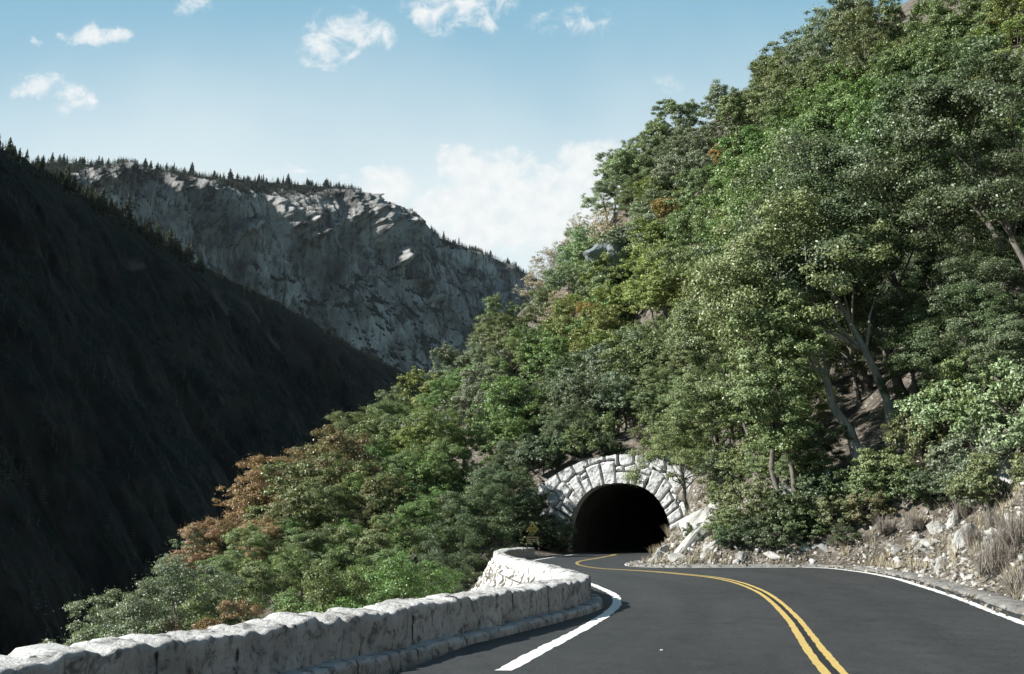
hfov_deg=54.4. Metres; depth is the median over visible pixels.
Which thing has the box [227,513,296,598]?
oak tree
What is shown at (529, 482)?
oak tree
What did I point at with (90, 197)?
conifer
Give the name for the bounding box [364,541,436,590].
oak tree
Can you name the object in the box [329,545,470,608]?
oak tree
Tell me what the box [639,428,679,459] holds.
shrub
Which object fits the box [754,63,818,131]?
oak tree
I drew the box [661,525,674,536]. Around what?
dry brush
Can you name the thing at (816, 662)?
yellow centre line
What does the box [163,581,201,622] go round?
oak tree
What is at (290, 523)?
oak tree
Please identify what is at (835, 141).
oak tree
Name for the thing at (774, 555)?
boulder
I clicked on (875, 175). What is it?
oak tree
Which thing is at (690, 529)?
shrub
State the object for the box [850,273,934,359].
oak tree
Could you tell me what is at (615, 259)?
rock outcrop
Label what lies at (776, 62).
oak tree
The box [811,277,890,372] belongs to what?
oak tree
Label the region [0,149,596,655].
hill
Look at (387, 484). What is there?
oak tree
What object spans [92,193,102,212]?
conifer
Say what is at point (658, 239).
oak tree
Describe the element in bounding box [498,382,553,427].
oak tree
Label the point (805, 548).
boulder
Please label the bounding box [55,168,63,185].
conifer
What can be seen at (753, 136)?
oak tree
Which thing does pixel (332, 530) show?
oak tree
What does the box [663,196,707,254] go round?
oak tree
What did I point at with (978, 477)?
shrub
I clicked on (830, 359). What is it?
oak tree
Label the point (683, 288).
oak tree
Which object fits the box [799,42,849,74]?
oak tree
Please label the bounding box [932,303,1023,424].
oak tree
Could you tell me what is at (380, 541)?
oak tree
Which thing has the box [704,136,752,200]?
oak tree
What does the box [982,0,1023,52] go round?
oak tree
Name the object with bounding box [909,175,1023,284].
oak tree
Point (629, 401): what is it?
oak tree
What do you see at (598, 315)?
oak tree
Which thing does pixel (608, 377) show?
oak tree
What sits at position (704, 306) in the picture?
oak tree
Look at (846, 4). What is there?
oak tree
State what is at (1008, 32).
oak tree
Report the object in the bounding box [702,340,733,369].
oak tree
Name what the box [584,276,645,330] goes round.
oak tree
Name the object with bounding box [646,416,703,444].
shrub
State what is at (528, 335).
oak tree
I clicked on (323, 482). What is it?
oak tree
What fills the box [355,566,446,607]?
oak tree
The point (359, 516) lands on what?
oak tree
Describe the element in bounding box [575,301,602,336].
shrub
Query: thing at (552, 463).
shrub
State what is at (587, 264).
oak tree
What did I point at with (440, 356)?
oak tree
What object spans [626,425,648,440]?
shrub
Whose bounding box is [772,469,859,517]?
shrub
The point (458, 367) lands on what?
oak tree
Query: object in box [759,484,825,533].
shrub
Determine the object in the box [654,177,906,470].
oak tree
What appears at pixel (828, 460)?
shrub
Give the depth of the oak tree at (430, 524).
75.99 m
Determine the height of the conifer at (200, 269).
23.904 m
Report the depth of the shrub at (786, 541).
42.67 m
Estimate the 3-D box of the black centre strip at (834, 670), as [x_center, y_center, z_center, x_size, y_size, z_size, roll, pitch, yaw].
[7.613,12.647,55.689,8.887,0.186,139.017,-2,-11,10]
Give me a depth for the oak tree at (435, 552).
62.04 m
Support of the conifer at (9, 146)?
on the hill
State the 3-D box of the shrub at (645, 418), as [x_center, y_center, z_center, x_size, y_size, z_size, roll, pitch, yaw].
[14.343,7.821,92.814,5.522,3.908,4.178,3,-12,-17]
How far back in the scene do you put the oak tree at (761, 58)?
146.66 m
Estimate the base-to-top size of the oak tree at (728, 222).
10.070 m
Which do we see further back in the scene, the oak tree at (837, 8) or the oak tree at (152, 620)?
the oak tree at (837, 8)
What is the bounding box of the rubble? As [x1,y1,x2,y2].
[645,428,1023,589]
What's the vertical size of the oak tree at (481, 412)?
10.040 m
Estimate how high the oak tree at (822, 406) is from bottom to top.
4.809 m
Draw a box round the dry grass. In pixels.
[641,458,1023,599]
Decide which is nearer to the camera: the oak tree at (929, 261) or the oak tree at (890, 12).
the oak tree at (929, 261)
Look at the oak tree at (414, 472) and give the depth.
91.85 m
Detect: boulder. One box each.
[650,544,669,561]
[655,548,684,561]
[673,514,718,552]
[679,506,711,537]
[699,540,726,558]
[708,492,725,510]
[735,551,749,561]
[762,551,781,559]
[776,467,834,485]
[779,479,800,494]
[799,543,809,550]
[817,541,828,551]
[887,542,902,554]
[905,535,940,547]
[911,534,922,542]
[918,548,932,555]
[926,521,946,534]
[934,557,946,573]
[946,509,961,529]
[952,522,976,554]
[992,470,1021,486]
[998,459,1012,471]
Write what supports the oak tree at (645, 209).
on the hillside
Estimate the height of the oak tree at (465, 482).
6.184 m
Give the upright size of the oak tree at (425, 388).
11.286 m
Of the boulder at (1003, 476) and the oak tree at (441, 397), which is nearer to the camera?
the boulder at (1003, 476)
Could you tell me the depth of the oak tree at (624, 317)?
139.98 m
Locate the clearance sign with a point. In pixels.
(532, 529)
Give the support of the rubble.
on the hillside
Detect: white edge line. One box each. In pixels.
[497,549,649,669]
[625,562,1023,624]
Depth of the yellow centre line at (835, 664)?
17.23 m
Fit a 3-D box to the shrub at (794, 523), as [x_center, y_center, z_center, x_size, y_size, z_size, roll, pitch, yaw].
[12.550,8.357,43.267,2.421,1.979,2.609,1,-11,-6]
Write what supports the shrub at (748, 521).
on the hillside
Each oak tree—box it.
[42,577,189,645]
[70,607,182,640]
[71,596,164,641]
[83,549,262,637]
[88,596,186,640]
[142,575,261,633]
[152,584,268,631]
[153,596,265,634]
[154,522,237,579]
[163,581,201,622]
[164,516,253,582]
[185,549,252,623]
[195,515,274,576]
[207,522,291,612]
[209,484,263,552]
[223,498,265,525]
[227,481,288,543]
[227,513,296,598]
[229,544,325,611]
[230,449,306,511]
[236,478,341,551]
[242,515,309,575]
[245,493,328,574]
[245,548,322,610]
[254,447,370,509]
[264,527,330,602]
[268,457,315,495]
[269,583,325,612]
[272,560,387,613]
[275,476,351,554]
[286,435,339,461]
[286,474,355,550]
[289,522,361,602]
[293,452,380,484]
[294,424,382,494]
[302,432,375,469]
[304,546,377,603]
[311,558,439,612]
[312,516,381,571]
[321,406,382,453]
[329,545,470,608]
[330,468,390,549]
[331,559,409,605]
[334,513,424,573]
[338,510,390,548]
[340,438,408,472]
[344,416,408,462]
[345,464,435,527]
[346,414,389,461]
[351,473,411,533]
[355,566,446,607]
[361,393,428,449]
[363,474,439,522]
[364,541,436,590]
[365,383,414,425]
[375,502,455,558]
[377,455,406,472]
[379,439,457,489]
[381,416,450,470]
[384,494,458,563]
[389,403,474,461]
[393,394,439,427]
[393,432,440,471]
[395,546,475,593]
[396,366,454,420]
[398,450,452,511]
[404,491,485,559]
[407,410,466,466]
[408,513,462,550]
[409,488,460,548]
[410,561,470,596]
[412,518,495,573]
[413,437,487,512]
[417,415,474,464]
[419,376,475,411]
[422,474,520,580]
[423,357,461,392]
[424,561,483,595]
[427,342,480,395]
[427,460,486,497]
[429,400,500,467]
[435,489,521,583]
[440,355,471,391]
[441,360,488,417]
[449,362,505,418]
[453,355,520,383]
[459,373,533,408]
[460,462,539,548]
[464,314,507,368]
[465,340,502,368]
[465,374,546,449]
[466,410,533,463]
[472,315,514,352]
[473,465,539,527]
[474,292,519,327]
[480,312,530,355]
[481,345,521,384]
[483,335,540,377]
[487,447,537,494]
[493,433,547,488]
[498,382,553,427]
[502,319,557,378]
[513,272,552,307]
[513,329,572,384]
[520,287,564,328]
[526,246,559,292]
[526,403,555,432]
[533,351,589,409]
[534,369,564,398]
[536,311,560,329]
[536,408,585,473]
[540,396,599,457]
[541,260,590,296]
[541,293,590,362]
[543,290,574,325]
[545,370,614,430]
[549,236,573,256]
[553,225,599,287]
[553,340,616,424]
[559,232,606,283]
[565,212,602,236]
[565,302,634,366]
[566,284,630,334]
[566,355,667,432]
[569,259,621,301]
[575,266,630,301]
[577,260,633,281]
[578,252,631,288]
[580,177,630,225]
[580,327,623,355]
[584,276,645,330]
[584,369,642,433]
[588,207,626,244]
[591,171,629,216]
[592,143,647,201]
[595,149,643,184]
[596,216,670,272]
[596,327,686,401]
[596,375,643,430]
[601,324,659,370]
[607,154,648,193]
[610,315,670,356]
[612,332,679,412]
[613,135,658,166]
[614,174,646,210]
[615,359,671,416]
[617,244,682,330]
[621,405,730,516]
[622,217,674,279]
[623,222,679,247]
[625,257,672,315]
[625,386,674,415]
[626,165,668,196]
[627,198,643,215]
[629,178,683,219]
[629,187,684,248]
[630,171,694,203]
[632,125,684,171]
[634,364,674,415]
[635,117,688,166]
[636,134,684,175]
[636,140,689,194]
[636,245,693,311]
[642,240,713,297]
[648,97,710,131]
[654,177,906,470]
[654,364,769,491]
[655,375,688,413]
[657,208,703,249]
[658,319,714,367]
[658,384,700,427]
[660,288,785,473]
[660,348,718,377]
[662,324,722,366]
[663,166,716,214]
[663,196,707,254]
[665,118,699,153]
[666,282,713,319]
[669,119,718,191]
[670,296,714,358]
[682,164,931,438]
[682,398,735,447]
[685,365,737,454]
[688,176,757,244]
[688,220,735,250]
[688,268,741,340]
[688,360,719,398]
[689,120,740,171]
[695,111,904,394]
[700,78,752,135]
[700,178,757,225]
[701,173,746,238]
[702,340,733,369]
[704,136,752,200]
[705,277,838,511]
[709,121,766,177]
[709,200,751,243]
[712,85,766,130]
[719,131,775,195]
[723,118,931,401]
[727,122,794,174]
[732,434,803,510]
[737,355,843,453]
[739,349,834,390]
[740,63,811,124]
[747,39,818,104]
[748,41,799,98]
[749,303,847,359]
[752,152,793,193]
[753,382,837,455]
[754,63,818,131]
[757,414,855,498]
[760,97,820,130]
[762,90,851,159]
[763,312,848,401]
[777,109,962,359]
[778,8,841,60]
[781,27,845,83]
[786,63,877,141]
[789,52,872,114]
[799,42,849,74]
[800,297,902,405]
[806,0,882,35]
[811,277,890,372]
[812,0,883,44]
[816,127,868,165]
[816,289,902,370]
[824,23,894,85]
[826,0,907,68]
[834,73,910,147]
[837,283,942,405]
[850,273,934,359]
[855,25,1023,301]
[855,190,934,251]
[855,219,949,291]
[857,36,925,87]
[862,48,940,97]
[866,140,932,162]
[867,0,930,48]
[870,218,1006,315]
[871,31,963,84]
[872,311,976,424]
[879,258,939,328]
[882,252,982,317]
[883,114,962,156]
[884,43,1023,268]
[894,274,1022,411]
[898,298,977,360]
[901,0,981,62]
[904,352,987,411]
[908,139,989,179]
[908,245,1023,336]
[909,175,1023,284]
[914,29,1007,85]
[922,228,1023,306]
[923,210,974,241]
[925,0,1000,64]
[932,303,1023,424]
[935,75,1008,133]
[935,301,1022,353]
[943,76,1023,173]
[958,209,1023,302]
[961,0,1023,33]
[963,102,1023,165]
[964,166,1023,250]
[965,210,1023,243]
[966,9,1023,84]
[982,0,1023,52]
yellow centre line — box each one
[576,552,830,673]
[578,552,847,673]
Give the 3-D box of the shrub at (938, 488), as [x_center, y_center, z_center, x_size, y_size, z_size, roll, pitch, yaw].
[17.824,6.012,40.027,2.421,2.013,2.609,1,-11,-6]
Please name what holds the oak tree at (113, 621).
on the hillside
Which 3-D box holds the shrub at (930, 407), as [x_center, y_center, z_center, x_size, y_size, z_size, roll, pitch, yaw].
[18.986,3.868,43.203,4.540,4.139,4.892,0,-11,1]
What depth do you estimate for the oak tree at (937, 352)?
45.34 m
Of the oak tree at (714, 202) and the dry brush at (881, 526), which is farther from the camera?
the oak tree at (714, 202)
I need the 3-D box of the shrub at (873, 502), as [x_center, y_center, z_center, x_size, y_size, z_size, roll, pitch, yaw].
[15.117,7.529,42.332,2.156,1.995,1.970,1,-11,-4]
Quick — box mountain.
[45,162,685,486]
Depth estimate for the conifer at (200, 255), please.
1426.53 m
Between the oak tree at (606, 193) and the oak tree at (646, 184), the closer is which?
the oak tree at (646, 184)
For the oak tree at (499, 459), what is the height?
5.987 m
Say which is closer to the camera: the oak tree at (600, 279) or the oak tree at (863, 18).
the oak tree at (863, 18)
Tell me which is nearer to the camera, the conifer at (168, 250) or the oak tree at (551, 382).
the oak tree at (551, 382)
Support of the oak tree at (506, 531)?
on the hillside
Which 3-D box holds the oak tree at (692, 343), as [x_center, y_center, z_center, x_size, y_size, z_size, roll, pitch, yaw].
[12.259,2.304,57.588,7.537,11.553,7.614,0,-11,0]
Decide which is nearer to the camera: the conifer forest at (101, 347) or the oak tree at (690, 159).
the oak tree at (690, 159)
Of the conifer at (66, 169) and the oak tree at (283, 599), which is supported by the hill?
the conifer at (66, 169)
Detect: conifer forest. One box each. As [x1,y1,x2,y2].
[0,144,416,643]
[30,156,540,378]
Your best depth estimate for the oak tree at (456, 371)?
149.34 m
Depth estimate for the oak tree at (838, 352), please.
57.58 m
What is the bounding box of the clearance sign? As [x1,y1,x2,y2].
[527,523,538,547]
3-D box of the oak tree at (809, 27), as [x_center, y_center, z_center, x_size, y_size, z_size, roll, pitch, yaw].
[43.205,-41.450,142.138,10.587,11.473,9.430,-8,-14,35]
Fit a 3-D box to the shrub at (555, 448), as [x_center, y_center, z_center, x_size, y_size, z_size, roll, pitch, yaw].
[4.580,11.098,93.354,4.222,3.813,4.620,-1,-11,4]
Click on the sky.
(486, 120)
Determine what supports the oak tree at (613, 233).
on the hillside
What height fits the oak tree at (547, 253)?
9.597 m
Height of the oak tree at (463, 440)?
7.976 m
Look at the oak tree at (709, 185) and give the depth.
116.85 m
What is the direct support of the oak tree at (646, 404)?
on the hillside
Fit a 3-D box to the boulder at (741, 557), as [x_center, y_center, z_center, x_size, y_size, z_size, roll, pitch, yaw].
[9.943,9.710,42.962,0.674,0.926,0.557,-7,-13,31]
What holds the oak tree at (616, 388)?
on the hillside
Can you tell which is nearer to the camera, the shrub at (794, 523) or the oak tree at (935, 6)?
the shrub at (794, 523)
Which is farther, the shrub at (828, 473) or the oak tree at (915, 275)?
the oak tree at (915, 275)
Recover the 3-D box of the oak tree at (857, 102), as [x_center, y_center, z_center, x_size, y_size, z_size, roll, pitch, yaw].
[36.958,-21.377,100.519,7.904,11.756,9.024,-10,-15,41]
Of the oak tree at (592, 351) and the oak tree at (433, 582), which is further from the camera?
the oak tree at (592, 351)
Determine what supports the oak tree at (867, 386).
on the hillside
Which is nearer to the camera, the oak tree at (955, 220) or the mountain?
the oak tree at (955, 220)
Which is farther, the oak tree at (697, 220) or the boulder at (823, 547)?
the oak tree at (697, 220)
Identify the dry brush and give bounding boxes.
[648,544,659,552]
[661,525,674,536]
[668,484,689,499]
[824,538,846,547]
[859,530,877,543]
[867,511,897,532]
[900,510,925,528]
[946,497,977,516]
[951,519,990,545]
[953,522,1019,574]
[965,520,1023,562]
[974,502,1008,529]
[979,497,1023,546]
[983,561,1023,595]
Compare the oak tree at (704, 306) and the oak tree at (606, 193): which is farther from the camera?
the oak tree at (606, 193)
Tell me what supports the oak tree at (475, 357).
on the hillside
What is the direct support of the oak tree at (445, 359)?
on the hillside
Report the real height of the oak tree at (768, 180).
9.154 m
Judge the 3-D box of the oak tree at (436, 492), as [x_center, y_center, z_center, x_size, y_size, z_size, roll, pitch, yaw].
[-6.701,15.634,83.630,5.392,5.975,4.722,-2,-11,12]
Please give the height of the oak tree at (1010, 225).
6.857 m
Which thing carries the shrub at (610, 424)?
on the hillside
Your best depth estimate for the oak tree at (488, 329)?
158.10 m
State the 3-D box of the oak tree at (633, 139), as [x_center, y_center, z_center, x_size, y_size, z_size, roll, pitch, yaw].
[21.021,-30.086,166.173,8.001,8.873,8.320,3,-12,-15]
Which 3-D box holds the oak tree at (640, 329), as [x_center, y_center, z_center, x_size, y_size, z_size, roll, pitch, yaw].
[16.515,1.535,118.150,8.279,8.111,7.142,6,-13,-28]
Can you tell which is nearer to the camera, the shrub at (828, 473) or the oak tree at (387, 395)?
the shrub at (828, 473)
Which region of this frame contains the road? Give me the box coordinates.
[397,548,1023,673]
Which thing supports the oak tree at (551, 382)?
on the hillside
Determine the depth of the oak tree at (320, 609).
37.16 m
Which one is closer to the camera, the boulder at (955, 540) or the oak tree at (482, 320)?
the boulder at (955, 540)
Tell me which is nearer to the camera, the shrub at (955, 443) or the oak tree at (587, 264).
the shrub at (955, 443)
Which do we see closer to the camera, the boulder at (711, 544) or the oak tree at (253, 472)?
the boulder at (711, 544)
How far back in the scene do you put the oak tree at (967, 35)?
97.64 m
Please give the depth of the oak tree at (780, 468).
46.71 m
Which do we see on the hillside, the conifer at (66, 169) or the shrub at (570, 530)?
the shrub at (570, 530)
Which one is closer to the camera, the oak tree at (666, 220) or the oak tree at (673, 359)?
the oak tree at (673, 359)
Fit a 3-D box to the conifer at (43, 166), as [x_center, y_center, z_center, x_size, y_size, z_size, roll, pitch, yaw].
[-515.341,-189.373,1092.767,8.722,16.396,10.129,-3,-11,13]
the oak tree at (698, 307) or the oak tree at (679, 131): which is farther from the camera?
the oak tree at (679, 131)
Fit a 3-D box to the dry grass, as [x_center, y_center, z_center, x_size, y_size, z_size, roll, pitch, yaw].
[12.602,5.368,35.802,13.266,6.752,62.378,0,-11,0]
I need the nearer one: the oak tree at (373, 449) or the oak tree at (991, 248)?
the oak tree at (991, 248)
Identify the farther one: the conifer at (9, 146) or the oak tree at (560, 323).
the conifer at (9, 146)
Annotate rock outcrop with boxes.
[546,243,569,287]
[583,243,607,266]
[606,220,635,275]
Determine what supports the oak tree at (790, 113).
on the hillside
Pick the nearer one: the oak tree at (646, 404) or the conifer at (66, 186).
the oak tree at (646, 404)
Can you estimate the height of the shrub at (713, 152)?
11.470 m
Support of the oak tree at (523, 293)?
on the hillside
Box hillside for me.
[195,0,1023,618]
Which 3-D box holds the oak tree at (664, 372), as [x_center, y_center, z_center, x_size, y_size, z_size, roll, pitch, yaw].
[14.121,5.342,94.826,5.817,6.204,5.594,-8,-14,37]
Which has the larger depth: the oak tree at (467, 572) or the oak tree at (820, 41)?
the oak tree at (820, 41)
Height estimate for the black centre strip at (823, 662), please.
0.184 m
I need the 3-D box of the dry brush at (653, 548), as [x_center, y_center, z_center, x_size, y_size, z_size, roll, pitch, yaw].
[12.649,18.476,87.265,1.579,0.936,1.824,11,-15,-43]
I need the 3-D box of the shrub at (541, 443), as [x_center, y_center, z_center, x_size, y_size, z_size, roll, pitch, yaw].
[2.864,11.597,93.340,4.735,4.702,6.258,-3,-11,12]
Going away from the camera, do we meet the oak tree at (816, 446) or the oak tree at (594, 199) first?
the oak tree at (816, 446)
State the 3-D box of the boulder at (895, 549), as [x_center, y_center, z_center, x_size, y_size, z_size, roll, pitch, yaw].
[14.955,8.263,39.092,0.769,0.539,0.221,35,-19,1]
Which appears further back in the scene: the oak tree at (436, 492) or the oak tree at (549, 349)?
the oak tree at (549, 349)
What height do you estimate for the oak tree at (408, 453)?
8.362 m
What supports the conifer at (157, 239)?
on the hill
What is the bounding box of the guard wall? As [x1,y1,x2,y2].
[0,547,602,673]
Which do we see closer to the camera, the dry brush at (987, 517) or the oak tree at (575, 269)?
the dry brush at (987, 517)
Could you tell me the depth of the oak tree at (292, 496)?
72.57 m
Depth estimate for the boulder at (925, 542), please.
37.65 m
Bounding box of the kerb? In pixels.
[634,560,1023,614]
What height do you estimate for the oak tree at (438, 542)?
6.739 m
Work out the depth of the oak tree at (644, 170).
156.93 m
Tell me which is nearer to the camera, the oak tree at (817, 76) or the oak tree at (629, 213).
the oak tree at (817, 76)
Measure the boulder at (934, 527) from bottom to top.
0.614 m
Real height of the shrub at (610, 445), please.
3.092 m
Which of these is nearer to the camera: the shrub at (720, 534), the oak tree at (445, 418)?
the shrub at (720, 534)
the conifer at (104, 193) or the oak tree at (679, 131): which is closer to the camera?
the oak tree at (679, 131)
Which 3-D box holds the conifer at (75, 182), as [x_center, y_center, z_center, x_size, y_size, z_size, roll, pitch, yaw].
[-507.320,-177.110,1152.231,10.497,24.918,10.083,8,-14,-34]
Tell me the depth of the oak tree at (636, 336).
116.56 m
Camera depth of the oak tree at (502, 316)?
155.32 m
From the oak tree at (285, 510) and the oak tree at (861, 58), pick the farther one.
the oak tree at (861, 58)
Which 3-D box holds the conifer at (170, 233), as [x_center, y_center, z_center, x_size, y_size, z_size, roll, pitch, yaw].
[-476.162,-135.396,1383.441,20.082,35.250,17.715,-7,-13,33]
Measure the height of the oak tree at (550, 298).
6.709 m
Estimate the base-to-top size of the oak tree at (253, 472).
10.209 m
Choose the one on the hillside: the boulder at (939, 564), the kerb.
the boulder at (939, 564)
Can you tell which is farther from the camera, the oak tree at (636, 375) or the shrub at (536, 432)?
the shrub at (536, 432)
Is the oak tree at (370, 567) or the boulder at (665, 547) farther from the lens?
the oak tree at (370, 567)
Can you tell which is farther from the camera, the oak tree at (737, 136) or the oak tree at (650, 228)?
the oak tree at (650, 228)
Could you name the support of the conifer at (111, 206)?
on the hill
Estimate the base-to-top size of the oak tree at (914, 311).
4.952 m
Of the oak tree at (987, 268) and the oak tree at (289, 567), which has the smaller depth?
the oak tree at (987, 268)
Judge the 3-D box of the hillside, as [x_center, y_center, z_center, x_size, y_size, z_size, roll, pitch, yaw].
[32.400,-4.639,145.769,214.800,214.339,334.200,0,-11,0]
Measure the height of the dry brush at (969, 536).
0.924 m
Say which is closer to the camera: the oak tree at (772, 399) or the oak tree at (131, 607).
the oak tree at (131, 607)
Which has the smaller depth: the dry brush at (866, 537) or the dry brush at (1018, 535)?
the dry brush at (1018, 535)
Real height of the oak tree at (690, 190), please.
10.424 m
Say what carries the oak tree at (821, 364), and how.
on the hillside
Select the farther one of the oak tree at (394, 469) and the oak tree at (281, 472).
the oak tree at (281, 472)
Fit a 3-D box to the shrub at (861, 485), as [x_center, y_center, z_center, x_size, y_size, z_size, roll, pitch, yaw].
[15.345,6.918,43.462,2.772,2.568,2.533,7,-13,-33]
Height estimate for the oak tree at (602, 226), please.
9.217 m
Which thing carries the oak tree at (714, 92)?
on the hillside
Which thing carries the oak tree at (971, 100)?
on the hillside
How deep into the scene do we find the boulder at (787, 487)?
47.60 m
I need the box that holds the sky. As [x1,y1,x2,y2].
[0,0,908,279]
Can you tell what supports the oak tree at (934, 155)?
on the hillside
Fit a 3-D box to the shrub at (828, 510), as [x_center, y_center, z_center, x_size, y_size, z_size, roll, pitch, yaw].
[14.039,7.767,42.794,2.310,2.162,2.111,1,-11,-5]
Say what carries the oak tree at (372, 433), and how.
on the hillside
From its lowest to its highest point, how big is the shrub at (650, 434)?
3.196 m
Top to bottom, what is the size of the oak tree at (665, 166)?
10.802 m
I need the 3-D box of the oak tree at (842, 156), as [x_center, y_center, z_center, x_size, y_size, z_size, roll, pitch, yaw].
[20.037,-5.593,55.838,10.332,15.839,10.439,-4,-12,20]
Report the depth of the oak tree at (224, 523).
72.91 m
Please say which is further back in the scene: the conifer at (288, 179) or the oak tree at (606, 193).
the conifer at (288, 179)
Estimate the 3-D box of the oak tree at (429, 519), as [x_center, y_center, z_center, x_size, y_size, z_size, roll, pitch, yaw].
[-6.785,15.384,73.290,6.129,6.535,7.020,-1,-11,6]
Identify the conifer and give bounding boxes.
[5,137,13,151]
[18,159,22,170]
[40,158,45,169]
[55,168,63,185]
[63,171,71,193]
[64,164,70,182]
[70,179,74,190]
[73,175,77,192]
[82,188,87,200]
[87,190,93,205]
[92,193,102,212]
[98,192,107,217]
[99,187,107,204]
[106,198,115,215]
[118,205,123,219]
[122,193,133,223]
[124,211,131,228]
[132,218,137,231]
[136,223,144,237]
[145,227,154,244]
[146,221,154,236]
[151,226,162,248]
[165,228,173,246]
[165,237,170,253]
[170,236,176,255]
[176,243,181,256]
[184,242,193,264]
[189,240,195,261]
[195,257,202,272]
[196,248,203,268]
[227,168,233,178]
[285,173,290,183]
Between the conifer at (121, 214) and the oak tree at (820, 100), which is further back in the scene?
the conifer at (121, 214)
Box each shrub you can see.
[505,492,557,537]
[510,513,566,550]
[514,436,565,473]
[525,516,577,551]
[528,414,543,435]
[537,451,564,476]
[540,436,581,470]
[543,529,576,551]
[551,418,593,464]
[561,427,607,460]
[564,408,624,440]
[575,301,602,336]
[588,432,623,455]
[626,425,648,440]
[637,401,681,429]
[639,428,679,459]
[640,427,672,460]
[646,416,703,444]
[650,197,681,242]
[682,522,704,539]
[696,442,753,484]
[700,506,747,531]
[704,480,743,504]
[707,143,739,173]
[710,524,747,549]
[711,477,772,529]
[715,433,791,481]
[725,513,782,550]
[744,516,807,551]
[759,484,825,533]
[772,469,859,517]
[776,506,830,540]
[781,453,848,485]
[807,492,868,532]
[825,467,888,504]
[828,523,863,544]
[838,491,896,526]
[848,445,920,493]
[864,465,924,505]
[880,404,961,467]
[887,377,994,442]
[904,464,948,509]
[908,348,1023,424]
[916,416,1023,470]
[925,461,969,500]
[941,455,1012,513]
[942,451,1023,504]
[948,352,1023,458]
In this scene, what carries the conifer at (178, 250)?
on the hill
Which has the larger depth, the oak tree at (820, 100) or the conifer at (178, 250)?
the conifer at (178, 250)
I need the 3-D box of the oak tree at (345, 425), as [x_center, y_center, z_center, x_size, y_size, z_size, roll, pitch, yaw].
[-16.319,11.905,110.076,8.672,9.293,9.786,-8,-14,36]
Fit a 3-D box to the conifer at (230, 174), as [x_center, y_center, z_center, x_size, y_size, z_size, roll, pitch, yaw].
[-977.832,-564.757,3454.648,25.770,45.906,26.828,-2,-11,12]
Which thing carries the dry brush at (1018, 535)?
on the hillside
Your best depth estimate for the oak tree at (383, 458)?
99.02 m
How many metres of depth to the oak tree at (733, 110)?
145.25 m
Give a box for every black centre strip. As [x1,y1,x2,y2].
[577,553,839,673]
[589,552,834,673]
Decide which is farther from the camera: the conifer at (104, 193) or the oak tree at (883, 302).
the conifer at (104, 193)
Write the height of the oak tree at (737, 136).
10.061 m
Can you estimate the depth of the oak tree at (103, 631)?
39.25 m
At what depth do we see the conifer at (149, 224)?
1332.80 m
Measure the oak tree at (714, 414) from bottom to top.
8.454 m
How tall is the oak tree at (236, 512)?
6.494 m
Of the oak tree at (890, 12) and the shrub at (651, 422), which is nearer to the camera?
the shrub at (651, 422)
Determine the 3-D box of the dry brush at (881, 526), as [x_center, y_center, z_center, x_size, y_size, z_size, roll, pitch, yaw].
[15.214,7.599,40.807,2.075,0.890,1.237,7,-13,-33]
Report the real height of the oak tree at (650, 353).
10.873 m
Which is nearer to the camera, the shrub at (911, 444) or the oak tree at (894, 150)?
the shrub at (911, 444)
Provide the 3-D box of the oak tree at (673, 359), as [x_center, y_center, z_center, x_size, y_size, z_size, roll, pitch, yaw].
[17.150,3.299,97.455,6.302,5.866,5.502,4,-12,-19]
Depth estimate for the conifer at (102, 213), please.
1180.94 m
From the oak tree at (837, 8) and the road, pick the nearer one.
the road
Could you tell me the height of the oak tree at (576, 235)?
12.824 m
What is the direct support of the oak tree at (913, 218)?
on the hillside
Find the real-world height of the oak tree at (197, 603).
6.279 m
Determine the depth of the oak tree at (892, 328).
50.61 m
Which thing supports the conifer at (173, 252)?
on the hill
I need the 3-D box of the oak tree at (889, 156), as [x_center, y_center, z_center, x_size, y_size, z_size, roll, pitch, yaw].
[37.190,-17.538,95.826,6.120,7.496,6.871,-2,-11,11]
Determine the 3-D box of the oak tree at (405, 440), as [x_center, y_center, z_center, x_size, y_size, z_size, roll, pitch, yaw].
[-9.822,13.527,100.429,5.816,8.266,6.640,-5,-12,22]
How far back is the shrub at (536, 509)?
87.06 m
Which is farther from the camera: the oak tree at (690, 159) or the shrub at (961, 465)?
the oak tree at (690, 159)
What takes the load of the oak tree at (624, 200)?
on the hillside
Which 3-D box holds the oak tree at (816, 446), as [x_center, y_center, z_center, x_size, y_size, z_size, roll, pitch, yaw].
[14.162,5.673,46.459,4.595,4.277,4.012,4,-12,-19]
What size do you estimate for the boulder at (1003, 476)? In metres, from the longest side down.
3.202 x 1.302 x 0.611 m
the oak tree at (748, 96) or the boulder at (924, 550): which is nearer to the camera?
the boulder at (924, 550)
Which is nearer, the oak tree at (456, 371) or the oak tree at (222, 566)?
the oak tree at (222, 566)
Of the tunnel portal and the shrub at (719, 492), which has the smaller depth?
the shrub at (719, 492)
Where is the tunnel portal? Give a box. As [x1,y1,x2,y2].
[521,454,692,552]
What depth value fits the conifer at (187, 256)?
1392.05 m
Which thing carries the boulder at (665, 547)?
on the hillside
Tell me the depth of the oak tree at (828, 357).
64.86 m
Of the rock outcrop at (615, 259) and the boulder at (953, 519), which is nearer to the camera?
the boulder at (953, 519)
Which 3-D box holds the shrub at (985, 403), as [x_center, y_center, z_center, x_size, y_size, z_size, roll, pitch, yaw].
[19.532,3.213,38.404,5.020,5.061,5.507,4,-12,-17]
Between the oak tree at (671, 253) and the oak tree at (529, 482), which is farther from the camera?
the oak tree at (671, 253)

